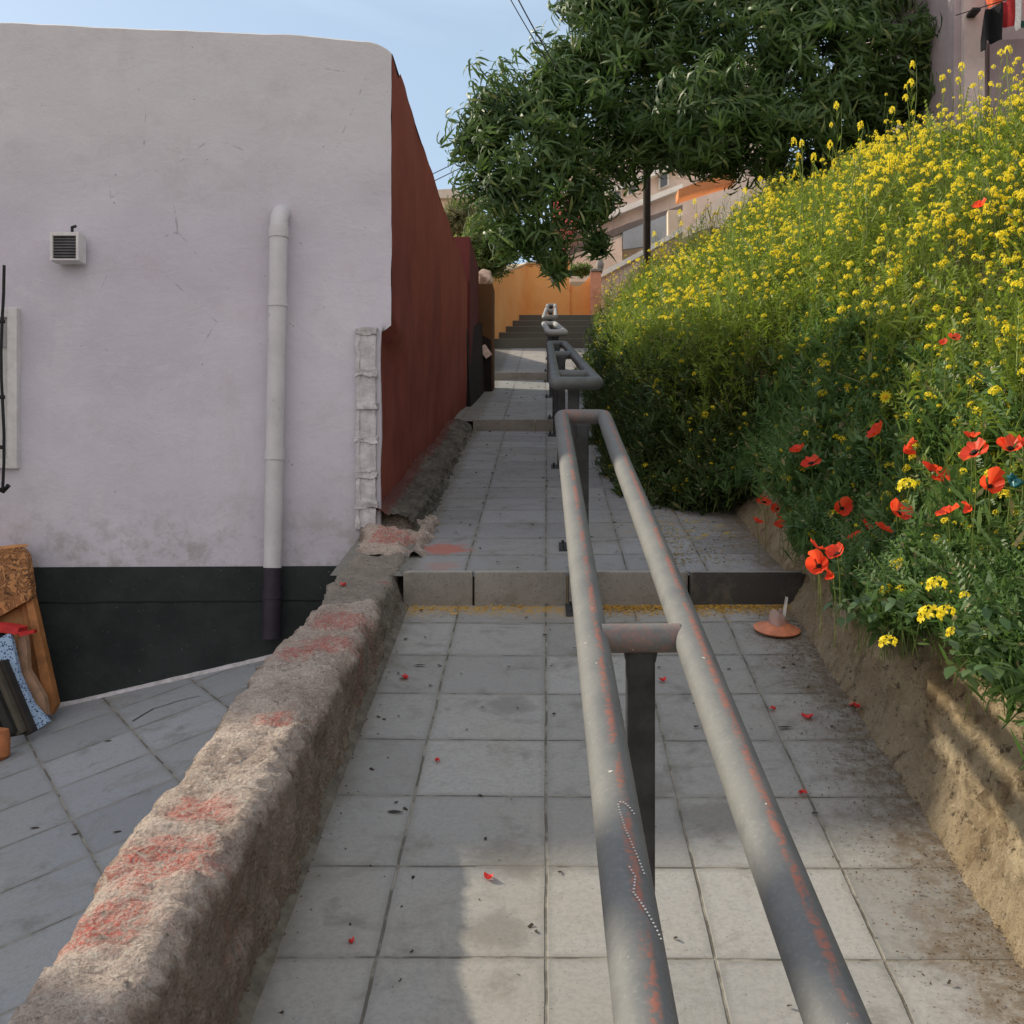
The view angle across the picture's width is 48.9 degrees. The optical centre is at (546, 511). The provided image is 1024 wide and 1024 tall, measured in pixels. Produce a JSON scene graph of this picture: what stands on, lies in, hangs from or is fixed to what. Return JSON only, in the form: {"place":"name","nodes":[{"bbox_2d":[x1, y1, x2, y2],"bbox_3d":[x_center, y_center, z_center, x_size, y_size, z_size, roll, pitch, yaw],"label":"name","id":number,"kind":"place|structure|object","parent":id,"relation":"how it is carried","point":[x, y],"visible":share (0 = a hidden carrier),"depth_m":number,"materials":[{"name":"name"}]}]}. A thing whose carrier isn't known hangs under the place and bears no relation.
{"place":"outdoors","nodes":[
{"label":"outdoors","id":0,"kind":"place"},
{"bbox_2d":[0,660,264,1023],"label":"street","id":1,"kind":"structure","parent":0,"point":[66,772],"depth_m":4.57,"materials":[{"name":"tile"}]},
{"bbox_2d":[0,727,10,760],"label":"clay pot","id":2,"kind":"object","parent":1,"relation":"on","point":[5,740],"visible":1,"depth_m":5.18,"materials":[{"name":"ceramic"}]},
{"bbox_2d":[0,690,17,734],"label":"leaning board","id":3,"kind":"object","parent":1,"relation":"on","point":[6,719],"visible":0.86,"depth_m":5.30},
{"bbox_2d":[0,668,26,735],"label":"leaning board","id":4,"kind":"object","parent":1,"relation":"on","point":[13,708],"visible":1,"depth_m":5.35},
{"bbox_2d":[0,660,37,735],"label":"leaning board","id":5,"kind":"object","parent":1,"relation":"on","point":[18,696],"visible":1,"depth_m":5.41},
{"bbox_2d":[0,633,50,731],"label":"patterned board","id":6,"kind":"object","parent":1,"relation":"on","point":[8,650],"visible":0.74,"depth_m":5.47,"materials":[{"name":"blue fabric"}]},
{"bbox_2d":[0,622,27,634],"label":"red box","id":7,"kind":"object","parent":6,"relation":"on","point":[10,628],"visible":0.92,"depth_m":5.50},
{"bbox_2d":[0,544,60,714],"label":"carved headboard","id":8,"kind":"object","parent":1,"relation":"on","point":[19,604],"visible":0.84,"depth_m":5.62,"materials":[{"name":"brown wood"}]},
{"bbox_2d":[17,635,50,714],"bbox_3d":[-2.526,0.798,5.553,0.183,0.392,0.065,0,0,14],"label":"cushion piece","id":9,"kind":"object","parent":1,"relation":"on","point":[37,692],"visible":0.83,"depth_m":5.54,"materials":[{"name":"beige fabric"}]},
{"bbox_2d":[58,654,271,707],"bbox_3d":[-3.465,1.222,5.752,5.095,1.195,0.064,0,0,-5],"label":"mortar strip","id":10,"kind":"object","parent":1,"relation":"on","point":[150,684],"visible":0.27,"depth_m":5.87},
{"bbox_2d":[355,511,441,557],"bbox_3d":[-0.801,0.595,5.980,0.434,1.212,0.840,0,0,0],"label":"parapet stub","id":11,"kind":"object","parent":1,"relation":"on","point":[390,534],"visible":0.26,"depth_m":5.87,"materials":[{"name":"concrete"}]},
{"bbox_2d":[0,0,859,263],"label":"sky","id":12,"kind":"structure","parent":0,"point":[431,43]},
{"bbox_2d":[454,380,584,421],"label":"path","id":13,"kind":"structure","parent":0,"point":[520,401],"depth_m":12.04,"materials":[{"name":"tile"}]},
{"bbox_2d":[454,237,484,425],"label":"maroon wall","id":14,"kind":"structure","parent":13,"relation":"on","point":[475,375],"depth_m":12.16,"materials":[{"name":"paint"}]},
{"bbox_2d":[479,269,494,391],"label":"wall pier","id":15,"kind":"structure","parent":13,"relation":"on","point":[486,305],"depth_m":13.45,"materials":[{"name":"brown paint"}]},
{"bbox_2d":[473,419,534,430],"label":"kerb","id":16,"kind":"structure","parent":13,"relation":"on","point":[503,424],"depth_m":10.39,"materials":[{"name":"concrete"}]},
{"bbox_2d":[541,321,567,418],"bbox_3d":[0.072,-1.693,12.700,0.220,1.659,4.467,0,0,-1],"label":"handrail","id":17,"kind":"object","parent":13,"relation":"on","point":[551,333],"visible":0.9,"depth_m":10.88,"materials":[{"name":"metal"}]},
{"bbox_2d":[536,419,594,431],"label":"kerb","id":18,"kind":"structure","parent":13,"relation":"on","point":[544,424],"depth_m":10.39,"materials":[{"name":"concrete"}]},
{"bbox_2d":[518,0,556,67],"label":"overhead wire","id":19,"kind":"object","parent":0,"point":[536,33],"visible":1,"depth_m":12.99,"materials":[{"name":"black metal"}]},
{"bbox_2d":[495,348,588,372],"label":"path","id":20,"kind":"structure","parent":0,"point":[520,360],"depth_m":17.35,"materials":[{"name":"tile"}]},
{"bbox_2d":[495,372,546,379],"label":"kerb","id":21,"kind":"structure","parent":20,"relation":"on","point":[520,375],"depth_m":14.99,"materials":[{"name":"concrete"}]},
{"bbox_2d":[492,259,589,338],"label":"orange wall","id":22,"kind":"structure","parent":20,"relation":"on","point":[522,289],"depth_m":22.22,"materials":[{"name":"paint"}]},
{"bbox_2d":[542,304,557,371],"bbox_3d":[0.069,-2.803,17.600,0.224,1.793,4.860,0,0,0],"label":"handrail","id":23,"kind":"object","parent":20,"relation":"on","point":[550,311],"visible":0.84,"depth_m":16.76,"materials":[{"name":"metal"}]},
{"bbox_2d":[330,431,805,575],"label":"path","id":24,"kind":"structure","parent":0,"point":[521,496],"depth_m":6.31,"materials":[{"name":"tile"}]},
{"bbox_2d":[369,418,474,531],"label":"stone curb","id":25,"kind":"structure","parent":24,"relation":"on","point":[417,492],"depth_m":7.22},
{"bbox_2d":[403,570,473,605],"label":"kerb","id":26,"kind":"structure","parent":24,"relation":"on","point":[438,587],"depth_m":5.20,"materials":[{"name":"concrete"}]},
{"bbox_2d":[475,570,566,605],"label":"kerb","id":27,"kind":"structure","parent":24,"relation":"on","point":[521,587],"depth_m":5.20,"materials":[{"name":"concrete"}]},
{"bbox_2d":[546,340,602,550],"bbox_3d":[0.143,-0.676,7.900,0.288,1.753,4.666,0,0,0],"label":"handrail","id":28,"kind":"object","parent":24,"relation":"on","point":[573,383],"visible":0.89,"depth_m":6.13,"materials":[{"name":"metal"}]},
{"bbox_2d":[568,571,687,605],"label":"kerb","id":29,"kind":"structure","parent":24,"relation":"on","point":[621,588],"depth_m":5.20,"materials":[{"name":"concrete"}]},
{"bbox_2d":[656,505,776,566],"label":"shade litter","id":30,"kind":"object","parent":24,"relation":"on","point":[675,554],"visible":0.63,"depth_m":5.82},
{"bbox_2d":[688,571,802,604],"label":"kerb","id":31,"kind":"structure","parent":24,"relation":"on","point":[738,587],"depth_m":5.20,"materials":[{"name":"concrete"}]},
{"bbox_2d":[474,409,749,604],"bbox_3d":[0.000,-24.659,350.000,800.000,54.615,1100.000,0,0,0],"label":"ground","id":32,"kind":"structure","parent":0,"point":[567,576],"depth_m":22.55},
{"bbox_2d":[0,23,467,701],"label":"white house","id":33,"kind":"structure","parent":32,"relation":"on","point":[166,171],"depth_m":5.91,"materials":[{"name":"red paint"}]},
{"bbox_2d":[0,265,20,492],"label":"window","id":34,"kind":"structure","parent":33,"relation":"attached to","point":[10,353],"depth_m":5.79,"materials":[{"name":"white paint"}]},
{"bbox_2d":[50,225,85,264],"bbox_3d":[-2.452,-1.382,5.780,0.146,0.204,0.100,0,0,0],"label":"wall vent","id":35,"kind":"object","parent":33,"relation":"attached to","point":[67,247],"depth_m":5.74,"materials":[{"name":"metal"}]},
{"bbox_2d":[262,204,290,638],"bbox_3d":[-1.414,-0.486,5.935,0.136,2.292,0.214,0,0,0],"label":"downpipe","id":36,"kind":"object","parent":33,"relation":"attached to","point":[274,449],"visible":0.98,"depth_m":5.84,"materials":[{"name":"paint"}]},
{"bbox_2d":[438,189,477,215],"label":"house","id":37,"kind":"structure","parent":32,"relation":"on","point":[443,193],"depth_m":33.80,"materials":[{"name":"beige paint"}]},
{"bbox_2d":[444,195,482,236],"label":"bush","id":38,"kind":"object","parent":32,"relation":"on","point":[457,219],"visible":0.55,"depth_m":21.80,"materials":[{"name":"green plant"}]},
{"bbox_2d":[453,212,515,283],"bbox_3d":[-0.966,-4.400,18.994,0.990,1.440,1.000,0,0,-32],"label":"bush","id":39,"kind":"object","parent":32,"relation":"on","point":[482,252],"visible":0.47,"depth_m":18.82,"materials":[{"name":"green plant"}]},
{"bbox_2d":[495,315,608,347],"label":"steps","id":40,"kind":"structure","parent":32,"relation":"on","point":[525,331],"depth_m":20.50,"materials":[{"name":"concrete"}]},
{"bbox_2d":[590,260,603,314],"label":"gate pillar","id":41,"kind":"structure","parent":40,"relation":"on","point":[595,278],"depth_m":22.10,"materials":[{"name":"paint"}]},
{"bbox_2d":[570,262,595,278],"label":"garden plant","id":42,"kind":"object","parent":32,"relation":"on","point":[584,270],"visible":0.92,"depth_m":23.30,"materials":[{"name":"green plant"}]},
{"bbox_2d":[601,226,683,313],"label":"sloping garden wall","id":43,"kind":"structure","parent":32,"relation":"on","point":[624,263],"depth_m":23.00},
{"bbox_2d":[565,62,764,285],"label":"hillside house","id":44,"kind":"structure","parent":32,"relation":"on","point":[627,231],"depth_m":26.93,"materials":[{"name":"beige paint"}]},
{"bbox_2d":[622,215,666,250],"bbox_3d":[2.323,-6.505,26.175,1.088,0.830,0.150,0,0,0],"label":"garage door","id":45,"kind":"structure","parent":44,"relation":"in","point":[632,238],"depth_m":26.10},
{"bbox_2d":[658,174,668,189],"bbox_3d":[2.815,-7.946,26.965,0.245,0.469,0.130,0,0,0],"label":"window","id":46,"kind":"structure","parent":44,"relation":"in","point":[662,183],"depth_m":26.90,"materials":[{"name":"grey glass"}]},
{"bbox_2d":[667,175,750,237],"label":"cream outbuilding","id":47,"kind":"structure","parent":32,"relation":"on","point":[690,192],"depth_m":24.00,"materials":[{"name":"paint"}]},
{"bbox_2d":[251,604,1023,1023],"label":"path","id":48,"kind":"structure","parent":0,"point":[475,718],"depth_m":3.09,"materials":[{"name":"tile"}]},
{"bbox_2d":[7,553,407,1023],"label":"parapet wall","id":49,"kind":"structure","parent":48,"relation":"on","point":[197,884],"depth_m":2.65,"materials":[{"name":"concrete"}]},
{"bbox_2d":[235,600,408,1023],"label":"mortar strip","id":50,"kind":"object","parent":48,"relation":"on","point":[260,974],"visible":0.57,"depth_m":3.10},
{"bbox_2d":[405,604,786,621],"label":"petal litter","id":51,"kind":"object","parent":48,"relation":"on","point":[707,609],"visible":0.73,"depth_m":5.15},
{"bbox_2d":[279,381,950,1013],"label":"twig litter","id":52,"kind":"object","parent":48,"relation":"on","point":[555,713],"visible":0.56,"depth_m":3.94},
{"bbox_2d":[554,409,871,1023],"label":"handrail","id":53,"kind":"object","parent":48,"relation":"on","point":[621,761],"visible":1,"depth_m":1.70,"materials":[{"name":"metal"}]},
{"bbox_2d":[753,596,800,636],"bbox_3d":[0.992,0.445,4.840,0.202,0.166,0.197,0,0,0],"label":"crushed cup","id":54,"kind":"object","parent":48,"relation":"on","point":[776,624],"visible":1,"depth_m":4.81,"materials":[{"name":"orange plastic"}]},
{"bbox_2d":[681,390,1023,970],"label":"retaining wall","id":55,"kind":"structure","parent":48,"relation":"on","point":[962,780],"depth_m":3.39,"materials":[{"name":"soil"}]},
{"bbox_2d":[682,606,1023,1021],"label":"leaf litter","id":56,"kind":"object","parent":48,"relation":"on","point":[983,909],"visible":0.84,"depth_m":3.21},
{"bbox_2d":[616,201,1023,475],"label":"bank earth","id":57,"kind":"structure","parent":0,"point":[760,369],"depth_m":6.46,"materials":[{"name":"soil"}]},
{"bbox_2d":[643,72,650,275],"bbox_3d":[1.698,-5.830,19.000,0.124,3.886,0.130,0,0,0],"label":"utility pole","id":58,"kind":"object","parent":57,"relation":"on","point":[646,221],"visible":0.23,"depth_m":18.94,"materials":[{"name":"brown wood"}]},
{"bbox_2d":[436,0,942,292],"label":"broadleaf tree","id":59,"kind":"object","parent":57,"relation":"on","point":[709,118],"visible":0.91,"depth_m":14.52,"materials":[{"name":"green plant"}]},
{"bbox_2d":[571,295,813,515],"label":"undergrowth","id":60,"kind":"object","parent":57,"relation":"on","point":[664,463],"visible":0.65,"depth_m":6.95,"materials":[{"name":"green plant"}]},
{"bbox_2d":[583,56,1023,645],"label":"mustard","id":61,"kind":"object","parent":57,"relation":"on","point":[806,256],"depth_m":6.23,"materials":[{"name":"plant"}]},
{"bbox_2d":[791,137,807,241],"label":"mustard plant","id":62,"kind":"object","parent":61,"relation":"on","point":[796,156],"visible":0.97,"depth_m":7.51,"materials":[{"name":"yellow plant"}]},
{"bbox_2d":[795,139,803,265],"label":"mustard plant","id":63,"kind":"object","parent":61,"relation":"on","point":[802,151],"visible":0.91,"depth_m":7.54,"materials":[{"name":"green plant"}]},
{"bbox_2d":[808,152,819,267],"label":"mustard plant","id":64,"kind":"object","parent":61,"relation":"on","point":[814,173],"visible":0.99,"depth_m":6.97,"materials":[{"name":"yellow plant"}]},
{"bbox_2d":[818,140,835,256],"bbox_3d":[1.740,-1.922,7.004,0.126,0.793,0.085,0,0,16],"label":"mustard plant","id":65,"kind":"object","parent":61,"relation":"on","point":[829,147],"visible":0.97,"depth_m":7.01,"materials":[{"name":"yellow plant"}]},
{"bbox_2d":[829,101,841,238],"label":"mustard plant","id":66,"kind":"object","parent":61,"relation":"on","point":[836,103],"visible":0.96,"depth_m":7.07,"materials":[{"name":"yellow plant"}]},
{"bbox_2d":[845,120,864,236],"bbox_3d":[1.766,-1.893,6.491,0.092,0.726,0.110,7,1,41],"label":"mustard plant","id":67,"kind":"object","parent":61,"relation":"on","point":[860,144],"visible":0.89,"depth_m":6.49,"materials":[{"name":"yellow plant"}]},
{"bbox_2d":[861,172,881,250],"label":"mustard plant","id":68,"kind":"object","parent":61,"relation":"on","point":[874,173],"visible":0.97,"depth_m":5.99,"materials":[{"name":"yellow plant"}]},
{"bbox_2d":[902,78,914,178],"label":"mustard plant","id":69,"kind":"object","parent":61,"relation":"on","point":[907,98],"visible":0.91,"depth_m":6.28,"materials":[{"name":"yellow plant"}]},
{"bbox_2d":[904,60,916,144],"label":"mustard plant","id":70,"kind":"object","parent":61,"relation":"on","point":[911,63],"visible":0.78,"depth_m":7.41,"materials":[{"name":"yellow plant"}]},
{"bbox_2d":[933,74,947,186],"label":"mustard plant","id":71,"kind":"object","parent":61,"relation":"on","point":[941,79],"visible":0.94,"depth_m":6.00,"materials":[{"name":"yellow plant"}]},
{"bbox_2d":[948,332,960,403],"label":"poppy","id":72,"kind":"object","parent":61,"relation":"on","point":[955,336],"visible":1,"depth_m":3.95,"materials":[{"name":"red plant"}]},
{"bbox_2d":[950,62,966,174],"bbox_3d":[2.190,-2.098,6.002,0.110,0.598,0.082,0,0,-20],"label":"mustard plant","id":73,"kind":"object","parent":61,"relation":"on","point":[959,79],"visible":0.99,"depth_m":6.00,"materials":[{"name":"yellow plant"}]},
{"bbox_2d":[964,431,979,504],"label":"poppy","id":74,"kind":"object","parent":61,"relation":"on","point":[970,435],"visible":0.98,"depth_m":3.40,"materials":[{"name":"red plant"}]},
{"bbox_2d":[972,198,985,262],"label":"poppy","id":75,"kind":"object","parent":61,"relation":"on","point":[978,204],"visible":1,"depth_m":4.75,"materials":[{"name":"red plant"}]},
{"bbox_2d":[973,70,985,208],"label":"mustard plant","id":76,"kind":"object","parent":61,"relation":"on","point":[979,98],"visible":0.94,"depth_m":5.80,"materials":[{"name":"yellow plant"}]},
{"bbox_2d":[987,49,1007,157],"bbox_3d":[2.245,-2.025,5.595,0.107,0.536,0.092,1,2,-6],"label":"mustard plant","id":77,"kind":"object","parent":61,"relation":"on","point":[1004,76],"visible":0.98,"depth_m":5.59,"materials":[{"name":"yellow plant"}]},
{"bbox_2d":[1003,45,1023,167],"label":"mustard plant","id":78,"kind":"object","parent":61,"relation":"on","point":[1009,50],"visible":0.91,"depth_m":5.60,"materials":[{"name":"yellow plant"}]},
{"bbox_2d":[585,60,1023,719],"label":"mustard stalks","id":79,"kind":"object","parent":57,"relation":"on","point":[917,252],"visible":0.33,"depth_m":5.46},
{"bbox_2d":[705,288,1023,770],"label":"foliage","id":80,"kind":"object","parent":57,"relation":"on","point":[912,547],"depth_m":4.16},
{"bbox_2d":[757,495,771,545],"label":"poppy","id":81,"kind":"object","parent":80,"relation":"on","point":[764,500],"visible":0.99,"depth_m":5.36,"materials":[{"name":"red plant"}]},
{"bbox_2d":[800,454,820,482],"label":"poppy","id":82,"kind":"object","parent":80,"relation":"on","point":[807,461],"visible":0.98,"depth_m":5.00,"materials":[{"name":"red plant"}]},
{"bbox_2d":[834,496,852,523],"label":"poppy","id":83,"kind":"object","parent":80,"relation":"on","point":[846,503],"visible":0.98,"depth_m":4.51,"materials":[{"name":"red plant"}]},
{"bbox_2d":[866,420,882,489],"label":"poppy","id":84,"kind":"object","parent":80,"relation":"on","point":[875,429],"visible":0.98,"depth_m":4.46,"materials":[{"name":"red plant"}]},
{"bbox_2d":[878,628,897,647],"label":"mustard flower","id":85,"kind":"object","parent":80,"relation":"on","point":[887,641],"visible":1,"depth_m":2.94,"materials":[{"name":"yellow plant"}]},
{"bbox_2d":[890,498,912,537],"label":"poppy","id":86,"kind":"object","parent":80,"relation":"on","point":[896,505],"visible":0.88,"depth_m":3.94,"materials":[{"name":"red plant"}]},
{"bbox_2d":[897,477,916,497],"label":"mustard flower","id":87,"kind":"object","parent":80,"relation":"on","point":[913,483],"visible":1,"depth_m":3.19,"materials":[{"name":"yellow plant"}]},
{"bbox_2d":[903,437,916,493],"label":"poppy","id":88,"kind":"object","parent":80,"relation":"on","point":[906,450],"visible":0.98,"depth_m":4.14,"materials":[{"name":"red plant"}]},
{"bbox_2d":[823,582,1023,690],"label":"creeper leaves","id":89,"kind":"object","parent":80,"relation":"attached to","point":[973,630],"visible":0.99,"depth_m":2.83,"materials":[{"name":"green plant"}]},
{"bbox_2d":[805,549,828,635],"bbox_3d":[0.824,0.249,3.449,0.068,0.277,0.145,0,0,0],"label":"poppy","id":90,"kind":"object","parent":89,"relation":"on","point":[817,556],"visible":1,"depth_m":3.43,"materials":[{"name":"red plant"}]},
{"bbox_2d":[824,568,835,646],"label":"poppy","id":91,"kind":"object","parent":89,"relation":"on","point":[829,575],"visible":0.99,"depth_m":3.46,"materials":[{"name":"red plant"}]},
{"bbox_2d":[825,542,843,624],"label":"poppy","id":92,"kind":"object","parent":89,"relation":"on","point":[833,550],"visible":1,"depth_m":3.46,"materials":[{"name":"red plant"}]},
{"bbox_2d":[917,603,944,622],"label":"mustard flower","id":93,"kind":"object","parent":80,"relation":"on","point":[929,614],"visible":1,"depth_m":2.83,"materials":[{"name":"yellow plant"}]},
{"bbox_2d":[922,460,941,488],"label":"poppy","id":94,"kind":"object","parent":80,"relation":"on","point":[931,467],"visible":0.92,"depth_m":3.83,"materials":[{"name":"red plant"}]},
{"bbox_2d":[925,573,947,590],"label":"mustard flower","id":95,"kind":"object","parent":80,"relation":"on","point":[935,583],"visible":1,"depth_m":2.84,"materials":[{"name":"yellow plant"}]},
{"bbox_2d":[936,600,955,616],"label":"mustard flower","id":96,"kind":"object","parent":80,"relation":"on","point":[953,611],"visible":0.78,"depth_m":2.89,"materials":[{"name":"yellow plant"}]},
{"bbox_2d":[935,503,959,560],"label":"poppy","id":97,"kind":"object","parent":80,"relation":"on","point":[948,509],"visible":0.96,"depth_m":3.37,"materials":[{"name":"red plant"}]},
{"bbox_2d":[961,500,972,571],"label":"poppy","id":98,"kind":"object","parent":80,"relation":"on","point":[967,508],"visible":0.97,"depth_m":3.29,"materials":[{"name":"red plant"}]},
{"bbox_2d":[958,437,988,528],"bbox_3d":[1.262,-0.086,3.351,0.083,0.274,0.121,0,0,0],"label":"poppy","id":99,"kind":"object","parent":80,"relation":"on","point":[970,449],"visible":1,"depth_m":3.35,"materials":[{"name":"red plant"}]},
{"bbox_2d":[980,466,1004,558],"bbox_3d":[1.275,0.009,3.252,0.069,0.279,0.140,0,0,0],"label":"poppy","id":100,"kind":"object","parent":80,"relation":"on","point":[996,480],"visible":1,"depth_m":3.23,"materials":[{"name":"red plant"}]},
{"bbox_2d":[996,434,1022,526],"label":"poppy","id":101,"kind":"object","parent":80,"relation":"on","point":[1009,441],"visible":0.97,"depth_m":3.23,"materials":[{"name":"red plant"}]},
{"bbox_2d":[1006,473,1023,487],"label":"flower","id":102,"kind":"object","parent":80,"relation":"on","point":[1014,481],"visible":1,"depth_m":3.04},
{"bbox_2d":[861,0,1023,148],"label":"mauve house","id":103,"kind":"structure","parent":57,"relation":"on","point":[955,43],"depth_m":13.60,"materials":[{"name":"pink paint"}]},
{"bbox_2d":[956,0,1005,15],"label":"clothes line","id":104,"kind":"object","parent":103,"relation":"attached to","point":[980,7],"visible":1,"depth_m":13.10,"materials":[{"name":"black metal"}]},
{"bbox_2d":[980,2,1002,51],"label":"hanging trousers","id":105,"kind":"object","parent":104,"relation":"hanging from","point":[992,27],"visible":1,"depth_m":13.04,"materials":[{"name":"black fabric"}]},
{"bbox_2d":[1003,0,1014,27],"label":"hanging shirt","id":106,"kind":"object","parent":104,"relation":"hanging from","point":[1008,13],"visible":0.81,"depth_m":13.09,"materials":[{"name":"red fabric"}]},
{"bbox_2d":[1014,0,1020,30],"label":"hanging towel","id":107,"kind":"object","parent":104,"relation":"hanging from","point":[1017,25],"visible":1,"depth_m":12.96,"materials":[{"name":"white fabric"}]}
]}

